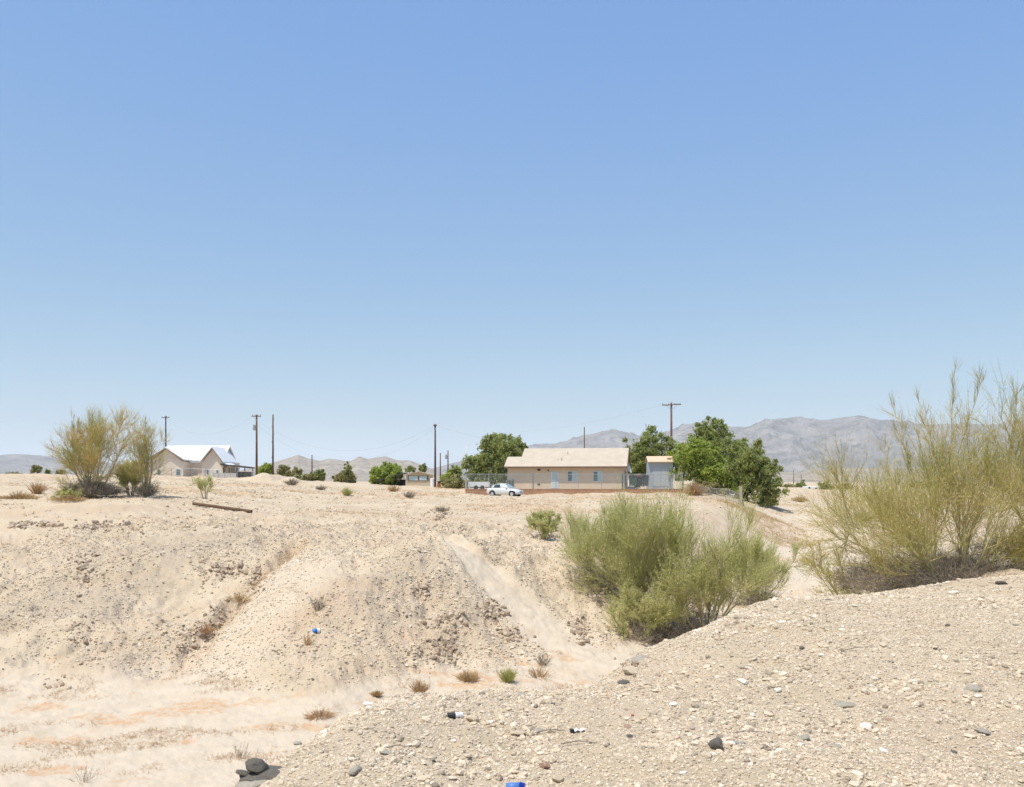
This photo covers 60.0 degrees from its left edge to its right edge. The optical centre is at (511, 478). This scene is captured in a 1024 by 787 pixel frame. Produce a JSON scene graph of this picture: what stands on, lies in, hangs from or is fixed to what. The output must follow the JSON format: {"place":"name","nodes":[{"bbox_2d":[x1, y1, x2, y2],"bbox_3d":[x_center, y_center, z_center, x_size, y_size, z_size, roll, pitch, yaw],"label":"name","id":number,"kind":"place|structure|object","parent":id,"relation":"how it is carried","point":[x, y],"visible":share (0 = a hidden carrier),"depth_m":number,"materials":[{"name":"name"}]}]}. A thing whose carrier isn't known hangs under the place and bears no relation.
{"place":"outdoors","nodes":[
{"label":"outdoors","id":0,"kind":"place"},
{"bbox_2d":[0,454,149,474],"bbox_3d":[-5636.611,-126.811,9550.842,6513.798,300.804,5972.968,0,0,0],"label":"mountains","id":1,"kind":"structure","parent":0,"point":[20,463],"depth_m":9394.87,"materials":[{"name":"stone"}]},
{"bbox_2d":[0,627,655,784],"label":"dry grass","id":2,"kind":"structure","parent":0,"point":[95,752],"depth_m":21.47,"materials":[{"name":"plant"}]},
{"bbox_2d":[240,455,442,481],"bbox_3d":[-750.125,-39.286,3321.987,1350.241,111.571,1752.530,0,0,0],"label":"hills","id":3,"kind":"structure","parent":0,"point":[362,468],"depth_m":3163.79,"materials":[{"name":"stone"}]},
{"bbox_2d":[0,473,1023,786],"bbox_3d":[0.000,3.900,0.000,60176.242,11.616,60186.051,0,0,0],"label":"ground","id":4,"kind":"structure","parent":0,"point":[138,703],"depth_m":27.84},
{"bbox_2d":[0,491,42,499],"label":"grass patch","id":5,"kind":"object","parent":4,"relation":"on","point":[22,496],"visible":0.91,"depth_m":56.72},
{"bbox_2d":[29,464,42,473],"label":"bush","id":6,"kind":"object","parent":4,"relation":"on","point":[36,468],"visible":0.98,"depth_m":159.64,"materials":[{"name":"green plant"}]},
{"bbox_2d":[25,481,52,493],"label":"dry bush","id":7,"kind":"object","parent":4,"relation":"on","point":[37,489],"visible":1,"depth_m":65.57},
{"bbox_2d":[50,484,84,498],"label":"broom shrub","id":8,"kind":"object","parent":4,"relation":"on","point":[64,492],"visible":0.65,"depth_m":53.24,"materials":[{"name":"green plant"}]},
{"bbox_2d":[49,493,87,501],"bbox_3d":[-25.993,1.058,51.990,2.239,0.538,2.285,0,0,0],"label":"grass patch","id":9,"kind":"object","parent":4,"relation":"on","point":[69,498],"visible":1,"depth_m":51.68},
{"bbox_2d":[67,764,97,783],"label":"dry bush","id":10,"kind":"object","parent":4,"relation":"on","point":[84,776],"visible":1,"depth_m":18.20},
{"bbox_2d":[41,398,151,497],"bbox_3d":[-25.451,-1.688,54.688,6.187,6.397,5.575,0,0,-13],"label":"paloverde shrub","id":11,"kind":"object","parent":4,"relation":"on","point":[95,487],"visible":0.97,"depth_m":54.32,"materials":[{"name":"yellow plant"}]},
{"bbox_2d":[115,457,148,495],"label":"broom shrub","id":12,"kind":"object","parent":4,"relation":"on","point":[126,479],"visible":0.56,"depth_m":57.52,"materials":[{"name":"green plant"}]},
{"bbox_2d":[120,412,178,497],"bbox_3d":[-22.950,-1.425,56.137,3.768,5.694,3.200,0,0,-23],"label":"paloverde shrub","id":13,"kind":"object","parent":4,"relation":"on","point":[143,451],"visible":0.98,"depth_m":55.82,"materials":[{"name":"green plant"}]},
{"bbox_2d":[150,446,239,476],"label":"white roof house","id":14,"kind":"structure","parent":4,"relation":"on","point":[203,458],"depth_m":170.24,"materials":[{"name":"beige"}]},
{"bbox_2d":[171,468,218,476],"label":"chain link fence","id":15,"kind":"object","parent":4,"relation":"on","point":[189,471],"visible":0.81,"depth_m":157.11,"materials":[{"name":"metal"}]},
{"bbox_2d":[188,474,214,497],"bbox_3d":[-20.274,0.497,57.859,1.565,1.664,1.805,0,0,0],"label":"paloverde sapling","id":16,"kind":"object","parent":4,"relation":"on","point":[199,483],"visible":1,"depth_m":57.82,"materials":[{"name":"green plant"}]},
{"bbox_2d":[187,623,215,633],"bbox_3d":[-10.653,5.144,30.591,0.975,0.345,1.046,0,0,0],"label":"grass patch","id":17,"kind":"object","parent":4,"relation":"on","point":[207,631],"visible":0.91,"depth_m":30.52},
{"bbox_2d":[192,502,252,512],"bbox_3d":[-16.960,1.679,51.847,4.630,0.572,0.187,0,0,27],"label":"timber log","id":18,"kind":"object","parent":4,"relation":"on","point":[221,507],"visible":1,"depth_m":51.75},
{"bbox_2d":[213,472,236,477],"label":"panel fence","id":19,"kind":"object","parent":4,"relation":"on","point":[227,475],"visible":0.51,"depth_m":159.97,"materials":[{"name":"metal"}]},
{"bbox_2d":[220,464,254,477],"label":"carport","id":20,"kind":"object","parent":4,"relation":"on","point":[242,474],"visible":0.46,"depth_m":174.20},
{"bbox_2d":[225,592,251,601],"bbox_3d":[-10.040,4.333,32.839,1.082,0.402,1.043,0,0,39],"label":"grass patch","id":21,"kind":"object","parent":4,"relation":"on","point":[238,599],"visible":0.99,"depth_m":32.69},
{"bbox_2d":[235,780,266,786],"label":"rock","id":22,"kind":"object","parent":4,"relation":"on","point":[250,783],"visible":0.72,"depth_m":7.70,"materials":[{"name":"grey stone"}]},
{"bbox_2d":[236,769,248,775],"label":"rock","id":23,"kind":"object","parent":22,"relation":"on","point":[242,772],"visible":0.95,"depth_m":7.80,"materials":[{"name":"grey stone"}]},
{"bbox_2d":[239,772,268,781],"bbox_3d":[-2.147,2.661,7.895,0.542,0.167,0.371,3,5,-11],"label":"rock","id":24,"kind":"object","parent":4,"relation":"on","point":[250,776],"visible":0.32,"depth_m":7.75,"materials":[{"name":"grey stone"}]},
{"bbox_2d":[245,758,268,773],"bbox_3d":[-2.248,2.549,7.849,0.176,0.147,0.231,7,-24,41],"label":"rock","id":25,"kind":"object","parent":24,"relation":"on","point":[255,765],"visible":0.93,"depth_m":7.79,"materials":[{"name":"grey stone"}]},
{"bbox_2d":[251,414,260,474],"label":"utility pole","id":26,"kind":"object","parent":4,"relation":"on","point":[256,462],"visible":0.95,"depth_m":137.87,"materials":[{"name":"brown wood"}]},
{"bbox_2d":[207,540,308,641],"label":"gully weeds","id":27,"kind":"object","parent":4,"relation":"on","point":[257,584],"visible":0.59,"depth_m":34.12,"materials":[{"name":"brown plant"}]},
{"bbox_2d":[258,462,274,473],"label":"round tree","id":28,"kind":"object","parent":4,"relation":"on","point":[265,467],"visible":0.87,"depth_m":149.60,"materials":[{"name":"green plant"}]},
{"bbox_2d":[272,415,273,474],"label":"utility pole","id":29,"kind":"object","parent":4,"relation":"on","point":[272,444],"visible":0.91,"depth_m":133.91,"materials":[{"name":"brown wood"}]},
{"bbox_2d":[276,464,290,476],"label":"bush","id":30,"kind":"object","parent":4,"relation":"on","point":[282,469],"visible":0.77,"depth_m":149.49,"materials":[{"name":"green plant"}]},
{"bbox_2d":[282,478,300,484],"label":"dry bush","id":31,"kind":"object","parent":4,"relation":"on","point":[291,482],"visible":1,"depth_m":110.25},
{"bbox_2d":[286,466,302,476],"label":"bush","id":32,"kind":"object","parent":4,"relation":"on","point":[294,471],"visible":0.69,"depth_m":147.73,"materials":[{"name":"green plant"}]},
{"bbox_2d":[293,471,313,480],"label":"bush","id":33,"kind":"object","parent":4,"relation":"on","point":[307,476],"visible":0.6,"depth_m":146.08,"materials":[{"name":"green plant"}]},
{"bbox_2d":[301,632,317,645],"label":"dry bush","id":34,"kind":"object","parent":4,"relation":"on","point":[307,642],"visible":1,"depth_m":27.15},
{"bbox_2d":[308,594,326,610],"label":"dry bush","id":35,"kind":"object","parent":4,"relation":"on","point":[318,606],"visible":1,"depth_m":29.06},
{"bbox_2d":[312,469,325,480],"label":"bush","id":36,"kind":"object","parent":4,"relation":"on","point":[319,474],"visible":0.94,"depth_m":145.74,"materials":[{"name":"green plant"}]},
{"bbox_2d":[303,708,337,721],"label":"grass tuft","id":37,"kind":"object","parent":4,"relation":"on","point":[315,715],"visible":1,"depth_m":22.71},
{"bbox_2d":[17,511,638,666],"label":"earth lumps","id":38,"kind":"object","parent":4,"relation":"on","point":[492,608],"visible":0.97,"depth_m":31.56,"materials":[{"name":"soil"}]},
{"bbox_2d":[7,509,660,689],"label":"clods","id":39,"kind":"object","parent":4,"relation":"on","point":[93,525],"visible":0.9,"depth_m":31.01,"materials":[{"name":"soil"}]},
{"bbox_2d":[331,470,358,482],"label":"round tree","id":40,"kind":"object","parent":4,"relation":"on","point":[339,477],"visible":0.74,"depth_m":159.46,"materials":[{"name":"green plant"}]},
{"bbox_2d":[341,461,353,482],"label":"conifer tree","id":41,"kind":"object","parent":4,"relation":"on","point":[348,470],"visible":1,"depth_m":157.90,"materials":[{"name":"green plant"}]},
{"bbox_2d":[340,487,355,494],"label":"grass tuft","id":42,"kind":"object","parent":4,"relation":"on","point":[346,491],"visible":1,"depth_m":83.31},
{"bbox_2d":[0,517,698,691],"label":"rubble","id":43,"kind":"object","parent":4,"relation":"on","point":[140,644],"visible":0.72,"depth_m":32.59,"materials":[{"name":"stone"}]},
{"bbox_2d":[348,766,360,775],"bbox_3d":[-1.317,2.445,7.433,0.085,0.059,0.131,0,11,41],"label":"stone","id":44,"kind":"object","parent":4,"relation":"on","point":[354,770],"visible":1,"depth_m":7.40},
{"bbox_2d":[0,479,732,539],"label":"plateau stones","id":45,"kind":"object","parent":4,"relation":"on","point":[188,525],"visible":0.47,"depth_m":60.24,"materials":[{"name":"stone"}]},
{"bbox_2d":[369,690,383,696],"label":"grass tuft","id":46,"kind":"object","parent":4,"relation":"on","point":[376,693],"visible":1,"depth_m":24.78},
{"bbox_2d":[368,461,403,484],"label":"round tree","id":47,"kind":"object","parent":4,"relation":"on","point":[382,471],"visible":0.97,"depth_m":164.16,"materials":[{"name":"green plant"}]},
{"bbox_2d":[378,472,406,485],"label":"dark carport","id":48,"kind":"object","parent":4,"relation":"on","point":[402,482],"visible":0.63,"depth_m":166.05,"materials":[{"name":"metal"}]},
{"bbox_2d":[405,471,432,485],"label":"mobile home","id":49,"kind":"object","parent":4,"relation":"on","point":[418,478],"visible":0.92,"depth_m":159.95,"materials":[{"name":"beige"}]},
{"bbox_2d":[408,476,427,480],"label":"window","id":50,"kind":"structure","parent":49,"relation":"in","point":[410,478],"depth_m":159.88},
{"bbox_2d":[407,679,430,692],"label":"grass tuft","id":51,"kind":"object","parent":4,"relation":"on","point":[419,687],"visible":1,"depth_m":11.43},
{"bbox_2d":[418,463,427,472],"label":"round tree","id":52,"kind":"object","parent":4,"relation":"on","point":[422,468],"visible":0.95,"depth_m":189.73,"materials":[{"name":"green plant"}]},
{"bbox_2d":[433,424,436,486],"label":"utility pole","id":53,"kind":"object","parent":4,"relation":"on","point":[434,425],"visible":0.91,"depth_m":127.88,"materials":[{"name":"wood"}]},
{"bbox_2d":[439,469,452,482],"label":"bush","id":54,"kind":"object","parent":4,"relation":"on","point":[445,475],"visible":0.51,"depth_m":149.64,"materials":[{"name":"green plant"}]},
{"bbox_2d":[439,474,470,488],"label":"bush","id":55,"kind":"object","parent":4,"relation":"on","point":[457,481],"visible":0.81,"depth_m":123.39,"materials":[{"name":"green plant"}]},
{"bbox_2d":[447,464,462,477],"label":"fan palm","id":56,"kind":"object","parent":4,"relation":"on","point":[456,469],"visible":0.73,"depth_m":149.53,"materials":[{"name":"green plant"}]},
{"bbox_2d":[447,712,462,717],"bbox_3d":[-0.583,2.429,9.097,0.168,0.067,0.066,0,0,-9],"label":"crushed can","id":57,"kind":"object","parent":4,"relation":"on","point":[454,714],"visible":0.97,"depth_m":9.07,"materials":[{"name":"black metal"}]},
{"bbox_2d":[1,475,913,591],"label":"dry weeds","id":58,"kind":"object","parent":4,"relation":"on","point":[468,520],"visible":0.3,"depth_m":76.02,"materials":[{"name":"brown plant"}]},
{"bbox_2d":[453,669,482,681],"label":"grass tuft","id":59,"kind":"object","parent":4,"relation":"on","point":[467,676],"visible":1,"depth_m":26.64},
{"bbox_2d":[466,714,479,721],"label":"stone","id":60,"kind":"object","parent":4,"relation":"on","point":[472,717],"visible":0.99,"depth_m":9.03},
{"bbox_2d":[486,483,522,495],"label":"parked car","id":61,"kind":"object","parent":4,"relation":"on","point":[501,489],"visible":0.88,"depth_m":97.93,"materials":[{"name":"silver metal"}]},
{"bbox_2d":[494,667,518,682],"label":"grass tuft","id":62,"kind":"object","parent":4,"relation":"on","point":[508,676],"visible":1,"depth_m":26.57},
{"bbox_2d":[506,782,524,786],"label":"blue bottle","id":63,"kind":"object","parent":4,"relation":"on","point":[517,784],"visible":1,"depth_m":7.36,"materials":[{"name":"plastic"}]},
{"bbox_2d":[528,665,553,677],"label":"dry bush","id":64,"kind":"object","parent":4,"relation":"on","point":[539,674],"visible":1,"depth_m":27.49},
{"bbox_2d":[533,652,552,665],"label":"dry bush","id":65,"kind":"object","parent":4,"relation":"on","point":[541,662],"visible":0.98,"depth_m":28.59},
{"bbox_2d":[524,508,565,539],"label":"broom shrub","id":66,"kind":"object","parent":4,"relation":"on","point":[543,524],"visible":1,"depth_m":43.24,"materials":[{"name":"green plant"}]},
{"bbox_2d":[552,775,563,781],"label":"stone","id":67,"kind":"object","parent":4,"relation":"on","point":[557,778],"visible":1,"depth_m":7.54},
{"bbox_2d":[464,488,682,494],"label":"block wall","id":68,"kind":"structure","parent":4,"relation":"on","point":[527,491],"depth_m":107.46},
{"bbox_2d":[465,474,683,488],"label":"chain link fence","id":69,"kind":"object","parent":68,"relation":"on","point":[466,484],"visible":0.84,"depth_m":107.59,"materials":[{"name":"metal"}]},
{"bbox_2d":[555,499,670,605],"bbox_3d":[4.088,3.110,36.724,5.041,4.796,5.111,0,0,0],"label":"broom shrub","id":70,"kind":"object","parent":4,"relation":"on","point":[581,550],"visible":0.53,"depth_m":36.44,"materials":[{"name":"green plant"}]},
{"bbox_2d":[623,665,636,673],"bbox_3d":[1.499,2.443,11.318,0.175,0.094,0.234,0,0,-9],"label":"stone","id":71,"kind":"object","parent":4,"relation":"on","point":[630,669],"visible":0.99,"depth_m":11.26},
{"bbox_2d":[631,655,645,661],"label":"stone","id":72,"kind":"object","parent":4,"relation":"on","point":[637,658],"visible":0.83,"depth_m":11.72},
{"bbox_2d":[602,573,695,643],"bbox_3d":[5.082,4.854,33.084,3.618,2.586,3.270,0,0,0],"label":"broom shrub","id":73,"kind":"object","parent":4,"relation":"on","point":[657,610],"visible":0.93,"depth_m":32.53,"materials":[{"name":"green plant"}]},
{"bbox_2d":[622,424,676,475],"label":"mesquite tree","id":74,"kind":"object","parent":4,"relation":"on","point":[637,460],"visible":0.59,"depth_m":125.92,"materials":[{"name":"green plant"}]},
{"bbox_2d":[564,461,772,630],"bbox_3d":[5.684,2.613,34.843,8.056,6.894,6.423,0,0,43],"label":"broom shrub","id":75,"kind":"object","parent":4,"relation":"on","point":[633,532],"visible":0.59,"depth_m":34.25,"materials":[{"name":"green plant"}]},
{"bbox_2d":[662,402,680,452],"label":"utility pole","id":76,"kind":"object","parent":4,"relation":"on","point":[670,404],"visible":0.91,"depth_m":127.85,"materials":[{"name":"brown wood"}]},
{"bbox_2d":[681,482,708,495],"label":"dry bush","id":77,"kind":"object","parent":4,"relation":"on","point":[697,488],"visible":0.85,"depth_m":103.39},
{"bbox_2d":[601,520,792,636],"bbox_3d":[7.545,4.196,34.452,7.709,5.389,5.410,0,0,-24],"label":"broom shrub","id":78,"kind":"object","parent":4,"relation":"on","point":[728,572],"visible":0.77,"depth_m":33.53,"materials":[{"name":"green plant"}]},
{"bbox_2d":[674,416,740,480],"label":"mesquite tree","id":79,"kind":"object","parent":4,"relation":"on","point":[714,434],"visible":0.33,"depth_m":123.37,"materials":[{"name":"green plant"}]},
{"bbox_2d":[666,436,753,495],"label":"mesquite tree","id":80,"kind":"object","parent":4,"relation":"on","point":[711,471],"visible":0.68,"depth_m":111.21,"materials":[{"name":"green plant"}]},
{"bbox_2d":[689,477,732,493],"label":"grey bush","id":81,"kind":"object","parent":4,"relation":"on","point":[711,485],"visible":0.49,"depth_m":105.53,"materials":[{"name":"green plant"}]},
{"bbox_2d":[683,484,738,502],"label":"chain link fence","id":82,"kind":"object","parent":4,"relation":"on","point":[721,496],"visible":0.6,"depth_m":98.81,"materials":[{"name":"metal"}]},
{"bbox_2d":[708,737,722,749],"bbox_3d":[1.835,2.385,7.973,0.121,0.119,0.158,0,0,-44],"label":"stone","id":83,"kind":"object","parent":4,"relation":"on","point":[715,743],"visible":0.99,"depth_m":7.92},
{"bbox_2d":[720,436,789,505],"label":"mesquite tree","id":84,"kind":"object","parent":4,"relation":"on","point":[746,465],"visible":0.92,"depth_m":103.42,"materials":[{"name":"green plant"}]},
{"bbox_2d":[715,528,810,604],"bbox_3d":[11.323,4.019,40.363,4.146,3.689,3.462,0,0,-20],"label":"broom shrub","id":85,"kind":"object","parent":4,"relation":"on","point":[760,552],"visible":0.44,"depth_m":40.05,"materials":[{"name":"green plant"}]},
{"bbox_2d":[717,498,817,547],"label":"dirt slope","id":86,"kind":"structure","parent":4,"relation":"on","point":[772,519],"depth_m":75.16,"materials":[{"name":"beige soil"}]},
{"bbox_2d":[818,481,833,489],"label":"bush","id":87,"kind":"object","parent":4,"relation":"on","point":[821,484],"visible":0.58,"depth_m":259.41,"materials":[{"name":"green plant"}]},
{"bbox_2d":[669,491,1016,628],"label":"wash stones","id":88,"kind":"object","parent":4,"relation":"on","point":[826,535],"visible":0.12,"depth_m":69.64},
{"bbox_2d":[833,701,855,707],"bbox_3d":[3.559,2.416,9.479,0.232,0.066,0.232,0,0,-9],"label":"stone","id":89,"kind":"object","parent":4,"relation":"on","point":[844,704],"visible":0.97,"depth_m":9.42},
{"bbox_2d":[859,722,872,729],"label":"stone","id":90,"kind":"object","parent":4,"relation":"on","point":[864,724],"visible":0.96,"depth_m":8.74,"materials":[{"name":"white stone"}]},
{"bbox_2d":[796,531,951,595],"bbox_3d":[8.688,2.592,21.392,4.291,2.795,3.724,0,0,0],"label":"paloverde shrub","id":91,"kind":"object","parent":4,"relation":"on","point":[828,573],"visible":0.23,"depth_m":20.66,"materials":[{"name":"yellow plant"}]},
{"bbox_2d":[764,355,1023,594],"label":"paloverde shrub","id":92,"kind":"object","parent":4,"relation":"on","point":[920,571],"visible":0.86,"depth_m":19.79,"materials":[{"name":"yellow plant"}]},
{"bbox_2d":[964,685,981,691],"bbox_3d":[5.032,2.291,9.680,0.178,0.066,0.152,-13,2,38],"label":"stone","id":93,"kind":"object","parent":4,"relation":"on","point":[975,688],"visible":1,"depth_m":9.64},
{"bbox_2d":[974,728,990,734],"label":"stone","id":94,"kind":"object","parent":4,"relation":"on","point":[982,730],"visible":1,"depth_m":8.60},
{"bbox_2d":[950,362,1023,564],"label":"paloverde shrub","id":95,"kind":"object","parent":4,"relation":"on","point":[1018,433],"visible":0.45,"depth_m":20.47,"materials":[{"name":"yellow plant"}]},
{"label":"rock","id":96,"kind":"object","parent":4,"relation":"on","visible":0},
{"bbox_2d":[258,765,281,779],"bbox_3d":[-2.085,2.620,7.869,0.412,0.106,0.282,7,7,11],"label":"rock","id":97,"kind":"object","parent":96,"relation":"on","point":[271,772],"visible":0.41,"depth_m":7.79,"materials":[{"name":"grey stone"}]},
{"bbox_2d":[0,0,1023,469],"label":"sky","id":98,"kind":"structure","parent":0,"point":[360,225],"materials":[{"name":"blue"}]},
{"bbox_2d":[258,574,1023,786],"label":"gravel","id":99,"kind":"structure","parent":0,"point":[773,750],"depth_m":9.13,"materials":[{"name":"gravel"}]},
{"bbox_2d":[432,415,1023,479],"bbox_3d":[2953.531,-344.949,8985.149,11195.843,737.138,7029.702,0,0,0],"label":"mountains","id":100,"kind":"structure","parent":0,"point":[779,436],"depth_m":8992.73,"materials":[{"name":"stone"}]},
{"bbox_2d":[772,465,1021,481],"bbox_3d":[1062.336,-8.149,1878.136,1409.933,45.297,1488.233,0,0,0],"label":"hills","id":101,"kind":"structure","parent":0,"point":[786,476],"depth_m":1845.72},
{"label":"yard ground","id":102,"kind":"structure","parent":0,"visible":0},
{"bbox_2d":[468,482,489,488],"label":"flatbed trailer","id":103,"kind":"object","parent":102,"relation":"on","point":[476,485],"visible":0.74,"depth_m":110.20,"materials":[{"name":"white paint"}]},
{"bbox_2d":[460,432,528,487],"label":"mesquite tree","id":104,"kind":"object","parent":102,"relation":"on","point":[500,447],"visible":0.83,"depth_m":128.71,"materials":[{"name":"green plant"}]},
{"bbox_2d":[504,448,630,488],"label":"tan house","id":105,"kind":"structure","parent":102,"relation":"on","point":[568,462],"depth_m":115.20,"materials":[{"name":"paint"}]},
{"bbox_2d":[551,472,557,487],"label":"door","id":106,"kind":"structure","parent":105,"relation":"in","point":[554,474],"depth_m":114.85,"materials":[{"name":"metal"}]},
{"bbox_2d":[567,471,576,481],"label":"window","id":107,"kind":"structure","parent":105,"relation":"in","point":[570,474],"depth_m":114.51,"materials":[{"name":"glass"}]},
{"bbox_2d":[593,471,602,481],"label":"window","id":108,"kind":"structure","parent":105,"relation":"in","point":[598,473],"depth_m":113.93,"materials":[{"name":"glass"}]},
{"bbox_2d":[628,476,637,486],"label":"wheeled bin","id":109,"kind":"object","parent":102,"relation":"on","point":[633,480],"visible":0.89,"depth_m":109.97,"materials":[{"name":"plastic"}]},
{"bbox_2d":[645,456,672,488],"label":"garden shed","id":110,"kind":"structure","parent":102,"relation":"on","point":[657,465],"depth_m":111.43,"materials":[{"name":"grey metal"}]},
{"bbox_2d":[653,468,660,485],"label":"door","id":111,"kind":"structure","parent":110,"relation":"in","point":[656,471],"depth_m":111.42,"materials":[{"name":"metal"}]},
{"bbox_2d":[661,468,668,485],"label":"door","id":112,"kind":"structure","parent":110,"relation":"in","point":[664,471],"depth_m":111.40,"materials":[{"name":"metal"}]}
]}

